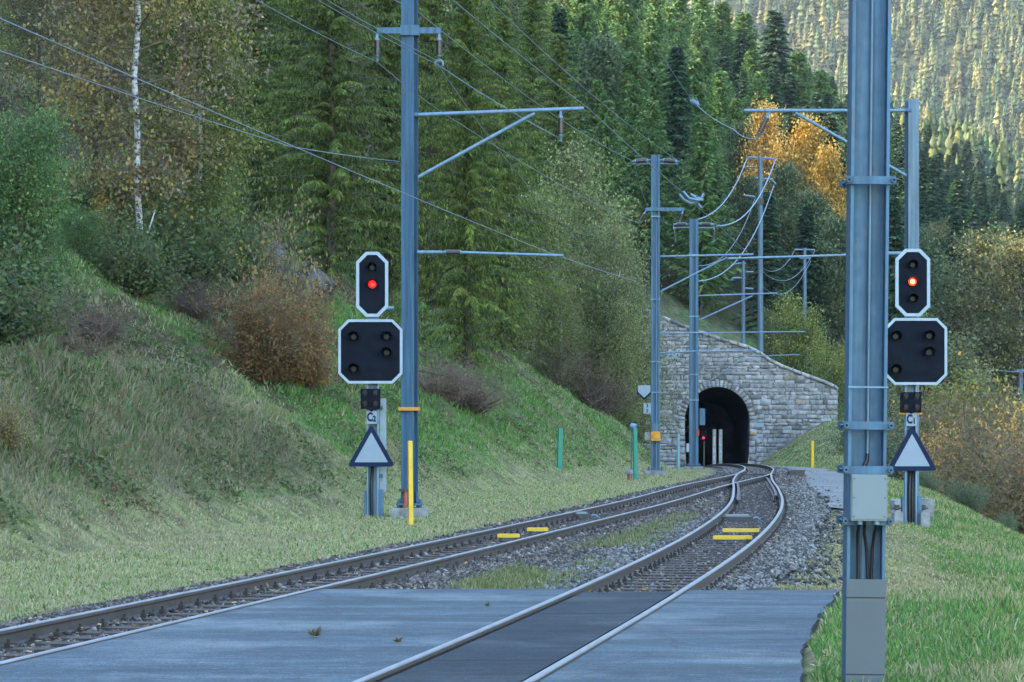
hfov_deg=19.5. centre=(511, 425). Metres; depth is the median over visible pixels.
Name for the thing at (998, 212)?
spruce tree
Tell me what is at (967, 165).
spruce tree
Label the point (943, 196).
spruce tree
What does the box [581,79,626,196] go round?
larch tree
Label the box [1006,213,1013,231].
spruce tree
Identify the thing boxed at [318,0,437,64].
overhead wire
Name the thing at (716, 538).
track marker bar
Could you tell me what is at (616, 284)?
birch tree
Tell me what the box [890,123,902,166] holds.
spruce tree
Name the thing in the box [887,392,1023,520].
shrub
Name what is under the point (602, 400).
brushwood
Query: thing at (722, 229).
overhead wire
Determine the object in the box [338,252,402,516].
railway signal
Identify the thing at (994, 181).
spruce tree
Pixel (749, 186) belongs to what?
leafy tree
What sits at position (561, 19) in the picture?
spruce tree
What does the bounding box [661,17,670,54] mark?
larch tree
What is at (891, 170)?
larch tree
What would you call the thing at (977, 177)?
spruce tree
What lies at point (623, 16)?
larch tree
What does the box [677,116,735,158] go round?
pine tree
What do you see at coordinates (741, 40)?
spruce tree
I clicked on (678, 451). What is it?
marker post
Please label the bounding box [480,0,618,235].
larch tree
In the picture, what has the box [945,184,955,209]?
larch tree
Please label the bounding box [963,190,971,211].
spruce tree
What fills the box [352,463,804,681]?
railway track
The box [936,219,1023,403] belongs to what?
leafy tree
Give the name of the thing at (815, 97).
spruce tree
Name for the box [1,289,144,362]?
brushwood
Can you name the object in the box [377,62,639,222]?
overhead wire
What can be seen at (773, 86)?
spruce tree
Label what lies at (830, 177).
autumn tree
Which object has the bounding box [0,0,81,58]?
larch tree
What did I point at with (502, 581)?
grass
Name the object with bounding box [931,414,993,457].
leafy tree
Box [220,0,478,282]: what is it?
larch tree
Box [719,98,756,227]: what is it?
larch tree
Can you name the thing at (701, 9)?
larch tree
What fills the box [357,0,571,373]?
larch tree
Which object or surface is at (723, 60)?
spruce tree
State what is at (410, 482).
marker post
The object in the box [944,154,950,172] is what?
spruce tree
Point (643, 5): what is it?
larch tree
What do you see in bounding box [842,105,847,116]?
spruce tree
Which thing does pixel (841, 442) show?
shrub
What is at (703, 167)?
spruce tree
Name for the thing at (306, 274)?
rock
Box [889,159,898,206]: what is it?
spruce tree
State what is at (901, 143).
spruce tree
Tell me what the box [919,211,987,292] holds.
leafy tree
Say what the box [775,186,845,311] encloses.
leafy tree
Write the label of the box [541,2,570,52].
larch tree
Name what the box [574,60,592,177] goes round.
larch tree
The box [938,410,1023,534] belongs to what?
shrub
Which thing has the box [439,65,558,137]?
overhead wire
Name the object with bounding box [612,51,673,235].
larch tree
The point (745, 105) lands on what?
larch tree
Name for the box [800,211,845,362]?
leafy tree
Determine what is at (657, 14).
larch tree
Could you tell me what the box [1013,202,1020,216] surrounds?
spruce tree
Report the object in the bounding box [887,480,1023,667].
meadow weeds
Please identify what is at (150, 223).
dead branch
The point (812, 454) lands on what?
marker post
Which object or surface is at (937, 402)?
leafy tree
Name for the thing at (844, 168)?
spruce tree
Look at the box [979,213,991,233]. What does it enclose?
spruce tree
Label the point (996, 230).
larch tree
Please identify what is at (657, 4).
larch tree
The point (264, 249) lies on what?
shrub
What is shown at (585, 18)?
larch tree
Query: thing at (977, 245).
leafy tree
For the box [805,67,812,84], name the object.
spruce tree
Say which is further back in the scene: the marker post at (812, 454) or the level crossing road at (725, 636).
the marker post at (812, 454)
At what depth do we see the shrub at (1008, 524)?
95.93 m
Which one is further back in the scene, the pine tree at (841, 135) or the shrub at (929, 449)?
the pine tree at (841, 135)
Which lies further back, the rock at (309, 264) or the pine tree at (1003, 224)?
the pine tree at (1003, 224)
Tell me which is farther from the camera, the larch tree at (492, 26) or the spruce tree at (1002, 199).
the spruce tree at (1002, 199)
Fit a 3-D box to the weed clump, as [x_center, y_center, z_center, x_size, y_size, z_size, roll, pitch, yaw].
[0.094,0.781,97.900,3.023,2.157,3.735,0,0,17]
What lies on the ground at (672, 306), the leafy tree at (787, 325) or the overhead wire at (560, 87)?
the leafy tree at (787, 325)
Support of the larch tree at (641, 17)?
on the ground at (672, 306)
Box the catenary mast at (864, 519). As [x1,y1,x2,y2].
[836,0,896,681]
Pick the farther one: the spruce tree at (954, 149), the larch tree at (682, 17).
the spruce tree at (954, 149)
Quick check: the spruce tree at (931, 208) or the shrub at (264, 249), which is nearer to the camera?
the shrub at (264, 249)
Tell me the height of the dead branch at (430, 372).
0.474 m
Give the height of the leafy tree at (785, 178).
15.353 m
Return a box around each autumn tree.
[0,0,91,134]
[16,0,176,171]
[732,91,814,266]
[774,112,844,279]
[790,137,846,320]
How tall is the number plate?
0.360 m
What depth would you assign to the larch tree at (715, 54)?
424.72 m
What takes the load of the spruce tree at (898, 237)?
on the ground at (672, 306)
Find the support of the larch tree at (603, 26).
on the ground at (672, 306)
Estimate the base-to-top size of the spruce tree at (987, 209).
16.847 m
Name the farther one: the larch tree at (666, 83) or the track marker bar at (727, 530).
the larch tree at (666, 83)
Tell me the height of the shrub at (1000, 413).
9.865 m
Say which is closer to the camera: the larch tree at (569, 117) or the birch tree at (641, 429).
the birch tree at (641, 429)
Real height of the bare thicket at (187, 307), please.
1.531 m
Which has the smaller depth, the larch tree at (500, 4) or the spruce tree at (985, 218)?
the larch tree at (500, 4)
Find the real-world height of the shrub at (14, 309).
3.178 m
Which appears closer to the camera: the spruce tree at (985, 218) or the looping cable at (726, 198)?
the looping cable at (726, 198)
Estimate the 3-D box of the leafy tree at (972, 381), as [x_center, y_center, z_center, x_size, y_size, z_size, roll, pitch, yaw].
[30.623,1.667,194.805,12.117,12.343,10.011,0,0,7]
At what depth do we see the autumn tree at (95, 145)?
79.81 m
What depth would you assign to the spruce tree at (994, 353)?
305.81 m
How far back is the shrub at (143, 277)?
70.72 m
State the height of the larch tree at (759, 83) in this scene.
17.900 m
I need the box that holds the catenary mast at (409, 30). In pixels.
[373,0,583,517]
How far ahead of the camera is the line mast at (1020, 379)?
261.84 m
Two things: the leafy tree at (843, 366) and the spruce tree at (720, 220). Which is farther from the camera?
the spruce tree at (720, 220)
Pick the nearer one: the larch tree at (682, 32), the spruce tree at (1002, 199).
the larch tree at (682, 32)
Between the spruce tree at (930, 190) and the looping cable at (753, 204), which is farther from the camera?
the spruce tree at (930, 190)
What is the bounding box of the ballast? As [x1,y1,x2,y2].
[0,468,842,659]
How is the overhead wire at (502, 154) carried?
attached to the catenary mast at (409, 30)
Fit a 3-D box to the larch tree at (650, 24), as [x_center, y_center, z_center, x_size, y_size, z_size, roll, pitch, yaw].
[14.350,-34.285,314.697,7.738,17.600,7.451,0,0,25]
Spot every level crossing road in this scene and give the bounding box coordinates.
[0,589,571,681]
[539,590,838,681]
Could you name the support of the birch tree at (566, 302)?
on the ground at (672, 306)
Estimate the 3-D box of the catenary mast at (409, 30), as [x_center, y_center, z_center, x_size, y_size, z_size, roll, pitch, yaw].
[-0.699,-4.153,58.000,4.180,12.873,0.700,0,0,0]
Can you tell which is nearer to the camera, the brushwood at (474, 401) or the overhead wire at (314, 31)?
the overhead wire at (314, 31)
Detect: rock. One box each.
[267,241,293,283]
[291,270,313,304]
[300,261,337,299]
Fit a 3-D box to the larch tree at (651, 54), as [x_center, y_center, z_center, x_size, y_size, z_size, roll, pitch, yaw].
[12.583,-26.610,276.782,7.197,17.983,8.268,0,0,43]
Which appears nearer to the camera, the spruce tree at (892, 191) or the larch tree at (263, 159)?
the larch tree at (263, 159)
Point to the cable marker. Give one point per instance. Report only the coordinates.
(628, 472)
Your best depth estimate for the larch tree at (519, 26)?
290.93 m
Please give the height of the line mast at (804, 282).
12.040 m
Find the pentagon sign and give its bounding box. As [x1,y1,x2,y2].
[637,385,650,399]
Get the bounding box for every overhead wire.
[0,18,545,251]
[0,50,401,161]
[257,0,376,61]
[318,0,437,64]
[327,0,440,62]
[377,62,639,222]
[394,0,633,161]
[438,65,583,246]
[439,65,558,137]
[452,0,681,191]
[488,0,679,161]
[546,251,673,327]
[626,1,692,101]
[690,200,750,255]
[696,104,755,138]
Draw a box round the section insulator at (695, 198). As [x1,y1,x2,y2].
[678,191,704,208]
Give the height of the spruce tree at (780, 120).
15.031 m
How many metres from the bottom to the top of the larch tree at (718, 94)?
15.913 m
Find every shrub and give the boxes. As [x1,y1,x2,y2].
[0,199,112,351]
[0,375,52,449]
[25,218,61,241]
[47,153,186,220]
[57,186,228,297]
[70,151,284,296]
[183,183,306,282]
[188,258,334,384]
[235,269,345,389]
[245,209,279,280]
[805,397,903,450]
[810,404,947,479]
[887,370,1023,477]
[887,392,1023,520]
[893,401,971,496]
[894,357,1023,452]
[919,466,946,491]
[935,474,1001,511]
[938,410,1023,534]
[956,351,1023,468]
[992,509,1022,530]
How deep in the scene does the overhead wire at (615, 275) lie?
74.03 m
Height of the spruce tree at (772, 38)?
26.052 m
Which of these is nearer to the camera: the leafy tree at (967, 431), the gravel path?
the gravel path
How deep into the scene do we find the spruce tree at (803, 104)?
368.28 m
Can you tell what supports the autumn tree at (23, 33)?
on the ground at (672, 306)
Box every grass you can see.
[439,503,710,588]
[765,418,1023,681]
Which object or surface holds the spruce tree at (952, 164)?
on the ground at (672, 306)
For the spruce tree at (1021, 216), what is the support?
on the ground at (672, 306)
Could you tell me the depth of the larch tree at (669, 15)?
383.56 m
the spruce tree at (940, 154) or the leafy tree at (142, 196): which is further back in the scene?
the spruce tree at (940, 154)
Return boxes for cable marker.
[624,469,632,479]
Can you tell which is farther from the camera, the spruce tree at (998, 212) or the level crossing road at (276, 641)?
the spruce tree at (998, 212)
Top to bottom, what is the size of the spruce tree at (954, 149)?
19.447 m
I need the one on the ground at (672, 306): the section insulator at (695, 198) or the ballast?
the ballast
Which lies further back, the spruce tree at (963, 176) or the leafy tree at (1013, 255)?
the spruce tree at (963, 176)
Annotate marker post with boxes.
[408,441,412,524]
[557,428,562,469]
[629,423,636,478]
[633,428,637,479]
[677,434,679,469]
[712,429,715,463]
[719,429,722,463]
[811,441,813,467]
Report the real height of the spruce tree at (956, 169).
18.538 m
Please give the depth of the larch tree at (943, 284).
320.08 m
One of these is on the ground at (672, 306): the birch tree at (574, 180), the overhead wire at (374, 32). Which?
the birch tree at (574, 180)
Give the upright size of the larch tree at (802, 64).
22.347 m
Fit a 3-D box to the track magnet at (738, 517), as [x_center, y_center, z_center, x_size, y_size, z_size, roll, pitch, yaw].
[4.177,1.688,53.945,0.766,0.162,0.260,0,0,0]
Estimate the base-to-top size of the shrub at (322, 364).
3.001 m
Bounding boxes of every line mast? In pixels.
[731,261,753,343]
[743,156,775,352]
[794,248,814,361]
[1016,369,1023,403]
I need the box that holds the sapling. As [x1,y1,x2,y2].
[219,177,341,376]
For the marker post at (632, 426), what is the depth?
94.98 m
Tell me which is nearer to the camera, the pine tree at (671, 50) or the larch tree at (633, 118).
the larch tree at (633, 118)
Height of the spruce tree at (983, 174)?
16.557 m
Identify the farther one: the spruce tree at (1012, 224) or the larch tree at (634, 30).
the spruce tree at (1012, 224)
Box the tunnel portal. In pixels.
[642,308,837,466]
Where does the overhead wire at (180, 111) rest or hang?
attached to the catenary mast at (409, 30)
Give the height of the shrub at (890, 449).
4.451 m
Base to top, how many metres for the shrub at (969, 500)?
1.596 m
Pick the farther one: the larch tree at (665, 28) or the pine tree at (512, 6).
the larch tree at (665, 28)
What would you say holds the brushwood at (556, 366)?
on the ground at (672, 306)
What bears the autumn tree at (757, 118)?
on the ground at (672, 306)
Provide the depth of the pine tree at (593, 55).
264.31 m
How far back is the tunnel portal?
194.97 m
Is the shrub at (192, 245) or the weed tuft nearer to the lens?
the weed tuft
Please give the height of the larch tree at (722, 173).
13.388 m
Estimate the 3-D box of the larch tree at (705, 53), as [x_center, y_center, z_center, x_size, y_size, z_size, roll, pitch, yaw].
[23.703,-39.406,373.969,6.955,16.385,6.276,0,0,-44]
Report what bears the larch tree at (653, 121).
on the ground at (672, 306)
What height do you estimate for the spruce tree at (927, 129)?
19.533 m
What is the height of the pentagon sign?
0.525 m
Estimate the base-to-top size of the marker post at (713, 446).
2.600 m
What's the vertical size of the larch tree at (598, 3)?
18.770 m
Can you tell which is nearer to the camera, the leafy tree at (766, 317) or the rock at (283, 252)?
the rock at (283, 252)
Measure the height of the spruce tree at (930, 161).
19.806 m
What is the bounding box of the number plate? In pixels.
[644,403,650,413]
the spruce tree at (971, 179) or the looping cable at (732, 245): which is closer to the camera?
the looping cable at (732, 245)
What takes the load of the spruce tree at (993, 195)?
on the ground at (672, 306)
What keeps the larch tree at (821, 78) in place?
on the ground at (672, 306)
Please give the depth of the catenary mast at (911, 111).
63.88 m
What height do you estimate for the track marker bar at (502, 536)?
0.115 m
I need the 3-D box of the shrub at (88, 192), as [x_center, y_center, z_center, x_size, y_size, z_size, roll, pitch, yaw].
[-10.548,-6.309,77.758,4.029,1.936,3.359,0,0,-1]
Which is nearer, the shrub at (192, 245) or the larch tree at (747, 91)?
the shrub at (192, 245)
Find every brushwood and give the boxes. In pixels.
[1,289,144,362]
[418,346,494,402]
[421,348,534,413]
[518,332,609,393]
[549,355,660,416]
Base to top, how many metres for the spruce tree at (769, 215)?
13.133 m
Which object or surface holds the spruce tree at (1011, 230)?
on the ground at (672, 306)
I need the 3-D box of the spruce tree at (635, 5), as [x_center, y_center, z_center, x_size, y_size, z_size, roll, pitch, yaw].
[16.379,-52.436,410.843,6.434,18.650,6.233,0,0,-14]
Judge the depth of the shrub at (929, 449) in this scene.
149.77 m
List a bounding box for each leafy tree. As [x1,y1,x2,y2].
[0,74,109,286]
[52,203,116,264]
[107,160,189,234]
[154,125,259,249]
[719,119,772,244]
[725,171,770,287]
[735,157,823,316]
[752,304,791,361]
[766,285,837,377]
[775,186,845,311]
[798,329,844,418]
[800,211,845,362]
[815,314,899,411]
[839,381,925,446]
[887,312,1007,426]
[894,377,969,441]
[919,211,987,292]
[919,358,1023,449]
[927,216,1022,399]
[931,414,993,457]
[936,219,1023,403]
[965,383,1021,429]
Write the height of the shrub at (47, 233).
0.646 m
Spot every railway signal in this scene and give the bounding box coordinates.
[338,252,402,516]
[887,249,946,526]
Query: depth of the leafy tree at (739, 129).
299.44 m
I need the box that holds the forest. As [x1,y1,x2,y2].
[452,0,1023,215]
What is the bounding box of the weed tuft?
[308,625,323,635]
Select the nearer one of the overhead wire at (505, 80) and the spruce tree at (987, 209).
the overhead wire at (505, 80)
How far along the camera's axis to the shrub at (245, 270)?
83.75 m
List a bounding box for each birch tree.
[0,0,300,256]
[128,0,292,267]
[463,264,548,369]
[479,181,603,375]
[489,169,647,381]
[522,275,606,390]
[524,127,674,407]
[527,207,669,410]
[574,289,650,421]
[576,231,687,439]
[621,308,674,443]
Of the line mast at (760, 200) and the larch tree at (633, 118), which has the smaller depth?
the line mast at (760, 200)
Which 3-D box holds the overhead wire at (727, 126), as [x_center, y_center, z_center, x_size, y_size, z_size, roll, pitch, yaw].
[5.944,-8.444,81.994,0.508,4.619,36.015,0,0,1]
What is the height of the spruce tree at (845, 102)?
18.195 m
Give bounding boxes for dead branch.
[143,210,155,253]
[418,369,443,375]
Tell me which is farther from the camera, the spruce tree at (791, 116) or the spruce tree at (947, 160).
the spruce tree at (947, 160)
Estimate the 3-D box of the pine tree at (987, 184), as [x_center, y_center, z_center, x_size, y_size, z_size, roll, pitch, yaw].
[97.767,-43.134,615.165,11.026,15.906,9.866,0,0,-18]
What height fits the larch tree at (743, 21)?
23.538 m
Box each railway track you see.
[0,469,772,665]
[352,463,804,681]
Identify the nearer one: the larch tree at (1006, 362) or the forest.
the larch tree at (1006, 362)
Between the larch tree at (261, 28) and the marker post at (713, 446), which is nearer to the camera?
the larch tree at (261, 28)
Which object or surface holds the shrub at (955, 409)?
on the ground at (672, 306)
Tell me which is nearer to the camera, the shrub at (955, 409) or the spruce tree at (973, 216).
the shrub at (955, 409)
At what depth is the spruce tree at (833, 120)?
322.11 m
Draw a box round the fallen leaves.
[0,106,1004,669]
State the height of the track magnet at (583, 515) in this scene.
0.162 m
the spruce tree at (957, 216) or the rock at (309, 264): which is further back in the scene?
the spruce tree at (957, 216)
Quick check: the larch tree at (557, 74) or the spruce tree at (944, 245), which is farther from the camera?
the spruce tree at (944, 245)
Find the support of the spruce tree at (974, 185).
on the ground at (672, 306)
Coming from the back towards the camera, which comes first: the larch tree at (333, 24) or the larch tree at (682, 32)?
the larch tree at (682, 32)
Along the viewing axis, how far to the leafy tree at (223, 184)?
83.90 m
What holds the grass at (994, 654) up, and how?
on the ground at (672, 306)
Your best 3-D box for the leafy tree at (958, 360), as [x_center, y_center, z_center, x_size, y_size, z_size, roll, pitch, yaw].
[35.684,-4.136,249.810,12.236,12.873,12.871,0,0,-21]
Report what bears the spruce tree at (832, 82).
on the ground at (672, 306)
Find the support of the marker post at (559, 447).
on the ground at (672, 306)
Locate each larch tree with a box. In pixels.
[0,0,21,68]
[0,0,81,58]
[36,0,157,114]
[91,0,212,146]
[140,0,307,214]
[170,0,363,226]
[205,0,399,219]
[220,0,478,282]
[265,0,510,302]
[307,0,593,324]
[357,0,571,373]
[422,8,609,353]
[455,3,523,185]
[478,33,674,364]
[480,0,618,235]
[488,0,522,116]
[506,0,543,88]
[512,27,543,156]
[528,34,592,159]
[540,82,590,216]
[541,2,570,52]
[563,0,612,69]
[566,3,613,100]
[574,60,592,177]
[577,100,638,243]
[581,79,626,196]
[590,0,608,32]
[592,20,623,118]
[598,0,630,49]
[609,0,645,68]
[609,83,667,245]
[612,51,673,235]
[620,99,687,277]
[623,8,640,50]
[630,41,679,200]
[634,17,672,116]
[635,0,650,17]
[636,9,645,30]
[640,8,681,82]
[641,0,668,34]
[652,62,672,111]
[658,110,678,190]
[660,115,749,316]
[661,7,688,59]
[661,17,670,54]
[663,0,699,55]
[674,58,734,238]
[675,28,693,60]
[687,0,714,48]
[687,20,715,70]
[696,46,715,89]
[704,134,743,265]
[705,67,730,145]
[706,1,739,84]
[707,71,731,174]
[711,50,720,66]
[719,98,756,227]
[722,71,737,112]
[728,12,764,86]
[729,81,736,99]
[734,50,759,92]
[740,99,752,170]
[742,85,754,113]
[744,71,778,138]
[758,60,767,95]
[781,51,819,103]
[810,69,841,123]
[840,196,846,286]
[888,191,931,302]
[889,305,933,397]
[890,143,894,160]
[890,155,894,185]
[934,249,961,349]
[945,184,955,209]
[969,224,1013,378]
[973,303,1014,385]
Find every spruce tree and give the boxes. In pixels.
[539,8,594,163]
[632,0,641,12]
[659,45,695,260]
[678,149,741,303]
[713,43,737,94]
[729,29,749,97]
[732,192,798,341]
[736,70,748,99]
[748,10,808,105]
[763,105,786,183]
[766,64,784,107]
[776,108,805,254]
[778,72,798,139]
[780,205,840,332]
[799,100,809,167]
[800,99,839,246]
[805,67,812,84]
[808,92,824,161]
[814,115,845,213]
[823,93,838,122]
[827,76,839,104]
[834,106,840,126]
[836,101,844,124]
[838,160,846,200]
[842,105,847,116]
[843,94,847,105]
[887,197,925,398]
[889,147,904,197]
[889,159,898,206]
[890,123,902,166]
[892,119,901,139]
[892,140,904,197]
[893,165,943,317]
[919,149,935,222]
[920,123,932,150]
[921,156,945,224]
[921,183,941,226]
[922,145,930,171]
[924,195,942,290]
[929,240,948,317]
[931,154,948,216]
[935,177,949,222]
[935,212,979,364]
[937,151,947,173]
[943,173,950,204]
[943,178,969,227]
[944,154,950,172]
[947,143,963,181]
[949,162,957,176]
[950,164,964,189]
[955,209,974,325]
[961,140,975,181]
[961,173,968,193]
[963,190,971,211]
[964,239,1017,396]
[965,169,974,195]
[966,204,981,296]
[970,180,981,206]
[971,172,983,201]
[973,182,994,225]
[979,170,986,180]
[979,204,995,232]
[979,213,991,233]
[987,184,995,201]
[988,167,998,182]
[989,185,998,217]
[991,177,1001,206]
[993,205,1005,229]
[998,191,1012,223]
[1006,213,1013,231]
[1006,227,1014,240]
[1009,220,1017,237]
[1012,190,1023,214]
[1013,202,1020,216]
[1014,204,1023,239]
[1016,192,1023,222]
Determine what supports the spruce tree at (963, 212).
on the ground at (672, 306)
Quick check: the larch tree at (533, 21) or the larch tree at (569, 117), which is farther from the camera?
the larch tree at (569, 117)
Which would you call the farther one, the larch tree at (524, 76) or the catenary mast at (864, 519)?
the larch tree at (524, 76)
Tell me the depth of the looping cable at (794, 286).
223.87 m
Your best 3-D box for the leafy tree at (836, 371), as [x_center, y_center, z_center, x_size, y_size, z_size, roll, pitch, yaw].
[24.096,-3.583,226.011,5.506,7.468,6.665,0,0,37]
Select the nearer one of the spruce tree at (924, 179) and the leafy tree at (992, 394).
the leafy tree at (992, 394)
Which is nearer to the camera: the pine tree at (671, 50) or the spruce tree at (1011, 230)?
the pine tree at (671, 50)
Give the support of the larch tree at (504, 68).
on the ground at (672, 306)
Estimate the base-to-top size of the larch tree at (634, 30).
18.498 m
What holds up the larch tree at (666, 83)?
on the ground at (672, 306)
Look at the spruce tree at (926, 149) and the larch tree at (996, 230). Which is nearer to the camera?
the larch tree at (996, 230)
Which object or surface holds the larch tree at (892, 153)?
on the ground at (672, 306)
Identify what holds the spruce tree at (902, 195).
on the ground at (672, 306)
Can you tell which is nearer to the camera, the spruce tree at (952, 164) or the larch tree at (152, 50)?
the larch tree at (152, 50)
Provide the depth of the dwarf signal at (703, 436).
135.94 m
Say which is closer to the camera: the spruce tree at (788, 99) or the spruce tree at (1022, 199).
the spruce tree at (788, 99)
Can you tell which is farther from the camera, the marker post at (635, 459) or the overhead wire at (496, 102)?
the marker post at (635, 459)
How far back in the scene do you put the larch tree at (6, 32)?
100.10 m
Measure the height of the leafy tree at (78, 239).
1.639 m
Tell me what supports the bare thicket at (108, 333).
on the ground at (672, 306)
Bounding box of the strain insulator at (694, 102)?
[689,99,699,106]
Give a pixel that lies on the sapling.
(297, 281)
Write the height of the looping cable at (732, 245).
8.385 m
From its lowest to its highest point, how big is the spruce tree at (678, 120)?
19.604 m
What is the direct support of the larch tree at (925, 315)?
on the ground at (672, 306)
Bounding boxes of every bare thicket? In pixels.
[55,280,156,346]
[164,262,236,321]
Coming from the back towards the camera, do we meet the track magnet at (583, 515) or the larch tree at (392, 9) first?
the larch tree at (392, 9)
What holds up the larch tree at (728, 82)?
on the ground at (672, 306)
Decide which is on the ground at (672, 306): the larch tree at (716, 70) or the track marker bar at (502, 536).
the larch tree at (716, 70)
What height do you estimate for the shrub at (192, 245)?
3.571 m
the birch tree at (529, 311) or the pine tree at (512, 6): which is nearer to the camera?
the birch tree at (529, 311)
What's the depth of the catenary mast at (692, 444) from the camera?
134.87 m
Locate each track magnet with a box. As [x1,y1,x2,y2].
[564,512,599,518]
[722,514,763,521]
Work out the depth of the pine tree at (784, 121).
353.02 m
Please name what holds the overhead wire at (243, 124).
attached to the catenary mast at (409, 30)
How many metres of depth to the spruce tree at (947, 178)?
514.51 m
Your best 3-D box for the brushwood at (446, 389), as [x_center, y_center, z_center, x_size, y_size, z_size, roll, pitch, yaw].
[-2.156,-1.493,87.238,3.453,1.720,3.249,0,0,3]
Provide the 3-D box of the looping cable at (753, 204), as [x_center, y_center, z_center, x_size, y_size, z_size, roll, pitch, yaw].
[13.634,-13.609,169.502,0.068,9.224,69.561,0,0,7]
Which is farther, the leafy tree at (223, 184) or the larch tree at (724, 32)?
the larch tree at (724, 32)
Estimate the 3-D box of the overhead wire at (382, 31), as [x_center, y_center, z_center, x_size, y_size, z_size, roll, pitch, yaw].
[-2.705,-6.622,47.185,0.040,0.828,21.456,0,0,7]
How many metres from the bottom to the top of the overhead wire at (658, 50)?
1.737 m
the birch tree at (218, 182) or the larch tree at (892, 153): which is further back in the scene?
the larch tree at (892, 153)
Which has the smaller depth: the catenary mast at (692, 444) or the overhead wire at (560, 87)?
the overhead wire at (560, 87)
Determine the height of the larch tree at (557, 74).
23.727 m
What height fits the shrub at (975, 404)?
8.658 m
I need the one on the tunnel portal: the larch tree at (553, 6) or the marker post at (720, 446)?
the marker post at (720, 446)
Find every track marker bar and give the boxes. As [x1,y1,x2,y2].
[497,534,519,541]
[527,528,547,534]
[713,535,751,542]
[722,528,758,535]
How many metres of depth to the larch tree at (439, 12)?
125.71 m
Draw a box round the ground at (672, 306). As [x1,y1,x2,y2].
[0,0,1023,681]
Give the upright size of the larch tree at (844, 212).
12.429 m
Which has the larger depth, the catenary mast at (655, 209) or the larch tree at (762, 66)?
the larch tree at (762, 66)
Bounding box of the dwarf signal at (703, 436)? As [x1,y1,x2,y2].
[701,431,706,468]
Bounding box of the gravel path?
[770,466,843,511]
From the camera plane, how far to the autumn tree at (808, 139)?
299.32 m
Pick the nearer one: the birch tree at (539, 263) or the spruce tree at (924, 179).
the birch tree at (539, 263)
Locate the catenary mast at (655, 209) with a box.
[631,155,805,475]
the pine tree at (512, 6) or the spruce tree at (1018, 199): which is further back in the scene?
the spruce tree at (1018, 199)
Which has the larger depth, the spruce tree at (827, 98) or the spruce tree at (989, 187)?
the spruce tree at (989, 187)
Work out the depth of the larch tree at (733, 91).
382.76 m
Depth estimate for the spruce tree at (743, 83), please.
412.53 m
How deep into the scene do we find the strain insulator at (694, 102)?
99.94 m
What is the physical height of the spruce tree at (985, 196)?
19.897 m
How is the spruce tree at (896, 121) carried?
on the ground at (672, 306)
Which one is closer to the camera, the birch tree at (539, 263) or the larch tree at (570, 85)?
the birch tree at (539, 263)
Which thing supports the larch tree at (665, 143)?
on the ground at (672, 306)
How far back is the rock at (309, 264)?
93.71 m
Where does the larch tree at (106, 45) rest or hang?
on the ground at (672, 306)
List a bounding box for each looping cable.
[698,159,746,219]
[698,185,773,281]
[698,199,754,265]
[716,159,775,225]
[763,251,814,280]
[763,261,810,294]
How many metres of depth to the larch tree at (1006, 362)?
324.26 m
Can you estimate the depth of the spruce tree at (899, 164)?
377.96 m
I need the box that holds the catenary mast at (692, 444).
[673,219,799,468]
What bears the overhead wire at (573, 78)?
attached to the catenary mast at (409, 30)
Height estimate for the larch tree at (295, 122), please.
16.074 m
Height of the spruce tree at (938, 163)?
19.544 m
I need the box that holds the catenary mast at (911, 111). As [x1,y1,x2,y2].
[728,99,933,517]
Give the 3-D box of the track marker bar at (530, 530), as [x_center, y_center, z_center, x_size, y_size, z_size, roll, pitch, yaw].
[0.408,1.687,47.635,0.340,0.115,0.100,0,0,0]
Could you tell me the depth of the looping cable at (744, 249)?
170.21 m
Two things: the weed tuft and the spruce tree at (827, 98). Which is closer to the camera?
the weed tuft
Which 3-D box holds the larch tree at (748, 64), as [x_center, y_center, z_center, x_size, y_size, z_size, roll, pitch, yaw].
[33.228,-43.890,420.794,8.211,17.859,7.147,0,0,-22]
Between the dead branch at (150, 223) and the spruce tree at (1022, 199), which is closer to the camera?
the dead branch at (150, 223)
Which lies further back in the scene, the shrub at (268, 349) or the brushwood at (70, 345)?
the shrub at (268, 349)
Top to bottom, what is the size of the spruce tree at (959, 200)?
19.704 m
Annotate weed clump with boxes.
[512,417,555,437]
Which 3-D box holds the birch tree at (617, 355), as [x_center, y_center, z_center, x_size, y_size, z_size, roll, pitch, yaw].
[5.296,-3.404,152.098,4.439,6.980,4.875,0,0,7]
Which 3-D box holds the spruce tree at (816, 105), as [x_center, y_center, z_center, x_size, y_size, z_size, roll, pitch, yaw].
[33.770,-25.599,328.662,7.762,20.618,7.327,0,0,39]
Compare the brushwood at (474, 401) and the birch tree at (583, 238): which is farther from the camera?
the birch tree at (583, 238)
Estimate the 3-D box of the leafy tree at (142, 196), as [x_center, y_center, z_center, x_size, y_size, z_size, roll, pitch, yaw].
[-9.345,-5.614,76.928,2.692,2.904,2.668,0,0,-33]
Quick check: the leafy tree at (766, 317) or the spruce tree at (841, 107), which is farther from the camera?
the spruce tree at (841, 107)
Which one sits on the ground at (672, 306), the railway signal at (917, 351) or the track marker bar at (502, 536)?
the railway signal at (917, 351)
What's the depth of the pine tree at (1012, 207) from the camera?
605.42 m
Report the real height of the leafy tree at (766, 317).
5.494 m
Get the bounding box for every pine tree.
[433,0,547,54]
[544,0,615,40]
[569,29,658,154]
[634,29,695,100]
[649,156,749,262]
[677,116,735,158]
[770,106,814,168]
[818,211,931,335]
[825,112,846,174]
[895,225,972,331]
[984,179,990,193]
[996,218,1008,233]
[998,192,1015,215]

